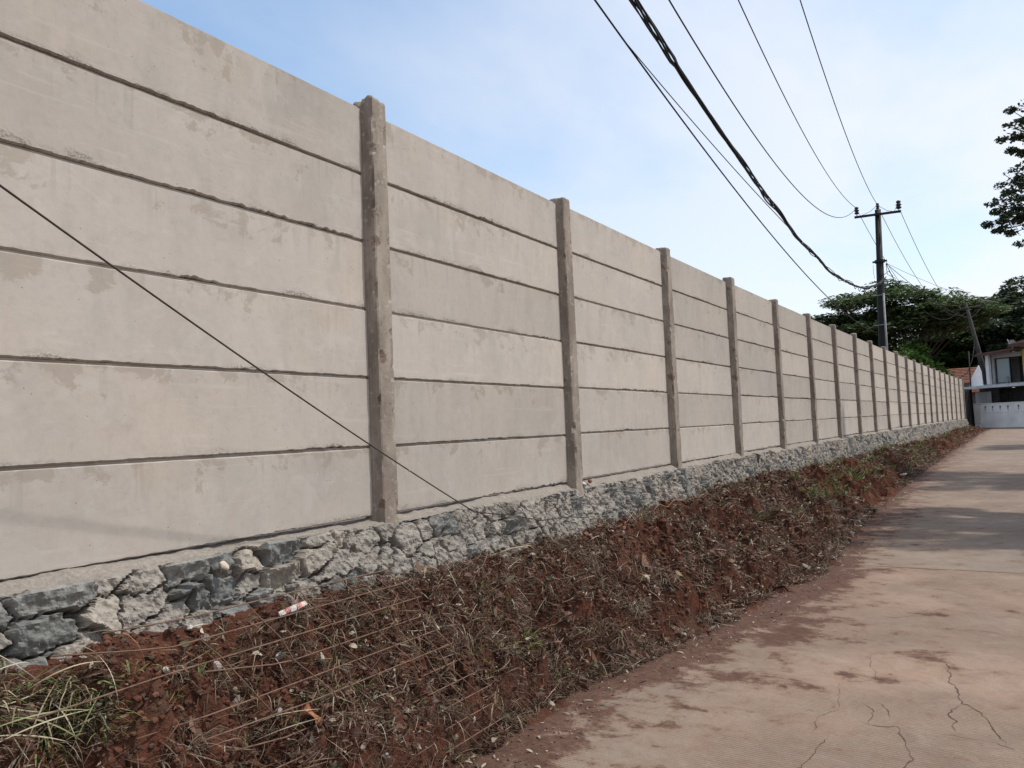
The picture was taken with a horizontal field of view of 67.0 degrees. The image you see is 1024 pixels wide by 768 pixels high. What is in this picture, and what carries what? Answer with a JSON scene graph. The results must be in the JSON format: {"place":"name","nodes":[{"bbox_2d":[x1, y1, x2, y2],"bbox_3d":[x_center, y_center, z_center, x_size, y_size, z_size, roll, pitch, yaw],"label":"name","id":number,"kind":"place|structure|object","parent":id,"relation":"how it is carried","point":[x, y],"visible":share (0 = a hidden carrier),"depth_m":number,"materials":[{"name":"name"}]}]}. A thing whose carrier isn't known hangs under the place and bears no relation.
{"place":"outdoors","nodes":[
{"label":"outdoors","id":0,"kind":"place"},
{"bbox_2d":[0,425,986,767],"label":"soil bank","id":1,"kind":"structure","parent":0,"point":[162,728],"depth_m":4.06,"materials":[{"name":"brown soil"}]},
{"bbox_2d":[0,657,142,767],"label":"cut grass clump","id":2,"kind":"object","parent":1,"relation":"on","point":[53,722],"visible":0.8,"depth_m":2.52,"materials":[{"name":"green plant"}]},
{"bbox_2d":[162,667,169,673],"bbox_3d":[-1.286,1.064,2.881,0.023,0.026,0.036,-38,-27,-4],"label":"stone","id":3,"kind":"object","parent":1,"relation":"on","point":[165,669],"visible":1,"depth_m":2.87,"materials":[{"name":"white stone"}]},
{"bbox_2d":[213,661,221,671],"bbox_3d":[-1.198,1.137,3.123,0.052,0.042,0.038,-2,-3,3],"label":"stone","id":4,"kind":"object","parent":1,"relation":"on","point":[218,666],"visible":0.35,"depth_m":3.11,"materials":[{"name":"grey stone"}]},
{"bbox_2d":[32,569,512,767],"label":"rusty wire mesh","id":5,"kind":"object","parent":1,"relation":"on","point":[263,621],"visible":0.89,"depth_m":3.25,"materials":[{"name":"metal"}]},
{"bbox_2d":[275,652,283,659],"bbox_3d":[-0.996,1.166,3.312,0.032,0.025,0.042,22,-55,-21],"label":"stone","id":6,"kind":"object","parent":1,"relation":"on","point":[277,657],"visible":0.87,"depth_m":3.30,"materials":[{"name":"grey stone"}]},
{"bbox_2d":[278,601,307,615],"bbox_3d":[-0.983,1.005,3.468,0.130,0.033,0.053,-18,18,-37],"label":"snack wrapper","id":7,"kind":"object","parent":1,"relation":"on","point":[293,608],"visible":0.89,"depth_m":3.45,"materials":[{"name":"white plastic"}]},
{"bbox_2d":[301,703,323,723],"bbox_3d":[-0.805,1.347,3.141,0.120,0.050,0.086,37,1,-35],"label":"dead leaf","id":8,"kind":"object","parent":1,"relation":"on","point":[307,711],"visible":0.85,"depth_m":3.13,"materials":[{"name":"brown plant"}]},
{"bbox_2d":[0,476,849,767],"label":"root clumps","id":9,"kind":"object","parent":1,"relation":"on","point":[479,632],"visible":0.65,"depth_m":3.77,"materials":[{"name":"brown plant"}]},
{"bbox_2d":[0,425,974,766],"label":"weeds","id":10,"kind":"object","parent":1,"relation":"on","point":[526,639],"visible":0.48,"depth_m":4.79,"materials":[{"name":"green plant"}]},
{"bbox_2d":[0,426,987,767],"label":"soil clods","id":11,"kind":"object","parent":1,"relation":"on","point":[106,638],"visible":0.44,"depth_m":3.75,"materials":[{"name":"brown soil"}]},
{"bbox_2d":[0,425,987,767],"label":"dry stems","id":12,"kind":"object","parent":1,"relation":"on","point":[520,639],"visible":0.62,"depth_m":4.39,"materials":[{"name":"brown plant"}]},
{"bbox_2d":[490,545,533,555],"bbox_3d":[0.019,1.139,5.265,0.031,0.069,0.571,-4,-4,32],"label":"bare twig","id":13,"kind":"object","parent":1,"relation":"on","point":[513,548],"visible":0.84,"depth_m":5.23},
{"bbox_2d":[598,499,688,526],"bbox_3d":[1.560,1.244,7.668,0.046,0.186,3.198,-4,-4,32],"label":"tan cord","id":14,"kind":"object","parent":1,"relation":"on","point":[644,511],"visible":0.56,"depth_m":7.41,"materials":[{"name":"beige fabric"}]},
{"bbox_2d":[640,552,651,566],"bbox_3d":[1.047,1.389,6.069,0.044,0.140,0.100,-39,-11,21],"label":"dead leaf","id":15,"kind":"object","parent":1,"relation":"on","point":[646,563],"visible":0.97,"depth_m":6.05,"materials":[{"name":"brown plant"}]},
{"bbox_2d":[651,550,663,558],"bbox_3d":[1.242,1.461,6.595,0.052,0.140,0.100,-40,13,-35],"label":"dead leaf","id":16,"kind":"object","parent":1,"relation":"on","point":[653,552],"visible":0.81,"depth_m":6.60,"materials":[{"name":"brown plant"}]},
{"bbox_2d":[222,418,850,541],"bbox_3d":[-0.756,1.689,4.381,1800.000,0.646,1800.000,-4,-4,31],"label":"ground","id":17,"kind":"structure","parent":0,"point":[488,495],"depth_m":17.88,"materials":[{"name":"grey concrete"}]},
{"bbox_2d":[0,419,968,671],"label":"rubble footing","id":18,"kind":"object","parent":17,"relation":"on","point":[44,616],"visible":0.52,"depth_m":3.98,"materials":[{"name":"grey stone"}]},
{"bbox_2d":[218,561,228,570],"bbox_3d":[-1.266,0.803,3.399,0.051,0.036,0.050,40,2,-12],"label":"stone","id":19,"kind":"object","parent":18,"relation":"on","point":[223,565],"visible":1,"depth_m":3.38,"materials":[{"name":"white stone"}]},
{"bbox_2d":[0,184,588,520],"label":"slack wire","id":20,"kind":"object","parent":18,"relation":"attached to","point":[101,258],"visible":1,"depth_m":3.11,"materials":[{"name":"metal"}]},
{"bbox_2d":[0,0,965,579],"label":"precast wall","id":21,"kind":"structure","parent":18,"relation":"on","point":[370,274],"depth_m":4.05,"materials":[{"name":"concrete"}]},
{"bbox_2d":[854,200,901,349],"bbox_3d":[13.397,-1.929,27.670,1.365,9.261,1.040,-7,-6,56],"label":"utility pole","id":22,"kind":"object","parent":17,"relation":"on","point":[879,261],"visible":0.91,"depth_m":27.90,"materials":[{"name":"paint"}]},
{"bbox_2d":[594,0,876,332],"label":"service cable","id":23,"kind":"object","parent":22,"relation":"attached to","point":[622,38],"visible":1,"depth_m":10.76,"materials":[{"name":"black rubber"}]},
{"bbox_2d":[629,0,885,291],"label":"cable bundle","id":24,"kind":"object","parent":22,"relation":"attached to","point":[648,22],"visible":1,"depth_m":8.57,"materials":[{"name":"black rubber"}]},
{"bbox_2d":[625,41,786,225],"bbox_3d":[2.976,-3.120,10.678,0.013,1.281,5.498,-5,-4,39],"label":"service cable","id":25,"kind":"object","parent":24,"relation":"attached to","point":[700,130],"visible":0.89,"depth_m":9.94,"materials":[{"name":"black rubber"}]},
{"bbox_2d":[668,0,853,217],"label":"power wire","id":26,"kind":"object","parent":22,"relation":"attached to","point":[673,7],"visible":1,"depth_m":10.41,"materials":[{"name":"grey metal"}]},
{"bbox_2d":[738,0,855,207],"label":"power wire","id":27,"kind":"object","parent":22,"relation":"attached to","point":[783,94],"visible":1,"depth_m":14.36,"materials":[{"name":"grey metal"}]},
{"bbox_2d":[800,0,877,204],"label":"power wire","id":28,"kind":"object","parent":22,"relation":"attached to","point":[831,93],"visible":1,"depth_m":15.94,"materials":[{"name":"grey metal"}]},
{"bbox_2d":[873,264,901,292],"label":"loose cable ends","id":29,"kind":"object","parent":22,"relation":"hanging from","point":[889,275],"visible":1,"depth_m":27.88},
{"bbox_2d":[861,218,956,319],"bbox_3d":[22.639,-4.839,42.095,0.020,2.184,33.994,-5,-4,35],"label":"power wire","id":30,"kind":"object","parent":22,"relation":"attached to","point":[898,280],"visible":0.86,"depth_m":34.74,"materials":[{"name":"grey metal"}]},
{"bbox_2d":[882,216,963,315],"bbox_3d":[23.126,-4.958,41.689,0.020,1.932,33.776,-5,-4,35],"label":"power wire","id":31,"kind":"object","parent":22,"relation":"attached to","point":[911,269],"visible":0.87,"depth_m":33.11,"materials":[{"name":"grey metal"}]},
{"bbox_2d":[901,213,979,316],"bbox_3d":[23.648,-4.875,41.291,0.020,2.088,33.513,-5,-4,35],"label":"power wire","id":32,"kind":"object","parent":22,"relation":"attached to","point":[927,268],"visible":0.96,"depth_m":32.24,"materials":[{"name":"grey metal"}]},
{"bbox_2d":[811,278,1011,359],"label":"rain tree","id":33,"kind":"object","parent":17,"relation":"on","point":[911,321],"visible":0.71,"depth_m":57.27,"materials":[{"name":"green plant"}]},
{"bbox_2d":[893,342,955,376],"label":"leafy shrub","id":34,"kind":"object","parent":17,"relation":"on","point":[919,357],"visible":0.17,"depth_m":54.91,"materials":[{"name":"green plant"}]},
{"bbox_2d":[904,318,986,368],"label":"broad tree","id":35,"kind":"object","parent":17,"relation":"on","point":[950,355],"visible":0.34,"depth_m":65.24,"materials":[{"name":"green plant"}]},
{"bbox_2d":[946,367,979,404],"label":"house","id":36,"kind":"structure","parent":17,"relation":"on","point":[959,372],"depth_m":59.78,"materials":[{"name":"red ceramic"}]},
{"bbox_2d":[952,296,1014,387],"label":"broad tree","id":37,"kind":"object","parent":17,"relation":"on","point":[986,297],"visible":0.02,"depth_m":67.11,"materials":[{"name":"green plant"}]},
{"bbox_2d":[973,297,1023,387],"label":"broad tree","id":38,"kind":"object","parent":17,"relation":"on","point":[999,333],"visible":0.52,"depth_m":61.71,"materials":[{"name":"green plant"}]},
{"bbox_2d":[980,99,1023,248],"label":"roadside tree","id":39,"kind":"object","parent":17,"relation":"on","point":[1017,208],"visible":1,"depth_m":17.43,"materials":[{"name":"green plant"}]},
{"bbox_2d":[987,275,1023,321],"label":"broad tree","id":40,"kind":"object","parent":17,"relation":"on","point":[1009,295],"visible":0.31,"depth_m":66.09,"materials":[{"name":"green plant"}]},
{"bbox_2d":[140,0,1023,387],"label":"sky","id":41,"kind":"structure","parent":0,"point":[546,97],"materials":[{"name":"blue"}]},
{"bbox_2d":[453,427,1023,767],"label":"road","id":42,"kind":"structure","parent":0,"point":[764,696],"depth_m":4.90,"materials":[{"name":"concrete"}]},
{"bbox_2d":[461,485,921,767],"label":"roadside scraps","id":43,"kind":"object","parent":42,"relation":"on","point":[484,764],"visible":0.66,"depth_m":5.21,"materials":[{"name":"brown plant"}]},
{"bbox_2d":[800,564,1023,767],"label":"road cracks","id":44,"kind":"object","parent":42,"relation":"on","point":[957,690],"visible":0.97,"depth_m":4.14,"materials":[{"name":"concrete"}]},
{"bbox_2d":[964,389,973,426],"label":"metal gate","id":45,"kind":"structure","parent":42,"relation":"on","point":[968,406],"depth_m":49.26,"materials":[{"name":"black metal"}]},
{"bbox_2d":[968,352,974,425],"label":"thin post","id":46,"kind":"object","parent":42,"relation":"on","point":[971,389],"visible":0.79,"depth_m":49.88,"materials":[{"name":"metal"}]},
{"bbox_2d":[958,302,986,384],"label":"utility pole","id":47,"kind":"object","parent":42,"relation":"on","point":[981,363],"visible":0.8,"depth_m":51.88,"materials":[{"name":"concrete"}]},
{"bbox_2d":[886,263,967,318],"bbox_3d":[23.260,-4.459,41.703,0.022,1.100,33.581,-5,-4,35],"label":"power wire","id":48,"kind":"object","parent":47,"relation":"attached to","point":[922,292],"visible":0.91,"depth_m":34.38,"materials":[{"name":"grey metal"}]},
{"bbox_2d":[973,401,1023,427],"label":"sliding metal gate","id":49,"kind":"structure","parent":42,"relation":"on","point":[999,415],"depth_m":48.24,"materials":[{"name":"grey metal"}]},
{"bbox_2d":[887,263,994,301],"bbox_3d":[20.907,-4.561,36.502,0.016,0.818,22.484,-5,-4,41],"label":"service wire","id":50,"kind":"object","parent":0,"point":[936,285],"visible":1,"depth_m":33.24,"materials":[{"name":"metal"}]},
{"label":"forecourt","id":51,"kind":"structure","parent":0,"visible":0},
{"bbox_2d":[964,340,1023,404],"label":"house","id":52,"kind":"structure","parent":51,"relation":"on","point":[1007,368],"depth_m":49.69,"materials":[{"name":"white paint"}]},
{"bbox_2d":[971,365,982,385],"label":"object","id":53,"kind":"object","parent":52,"relation":"on","point":[976,379],"visible":0.94,"depth_m":49.74,"materials":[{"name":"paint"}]},
{"bbox_2d":[995,357,1011,383],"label":"window","id":54,"kind":"structure","parent":52,"relation":"in","point":[1003,365],"depth_m":49.90,"materials":[{"name":"glass"}]},
{"bbox_2d":[1019,351,1023,381],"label":"doorway","id":55,"kind":"structure","parent":52,"relation":"in","point":[1020,358],"depth_m":49.56,"materials":[{"name":"metal"}]}
]}

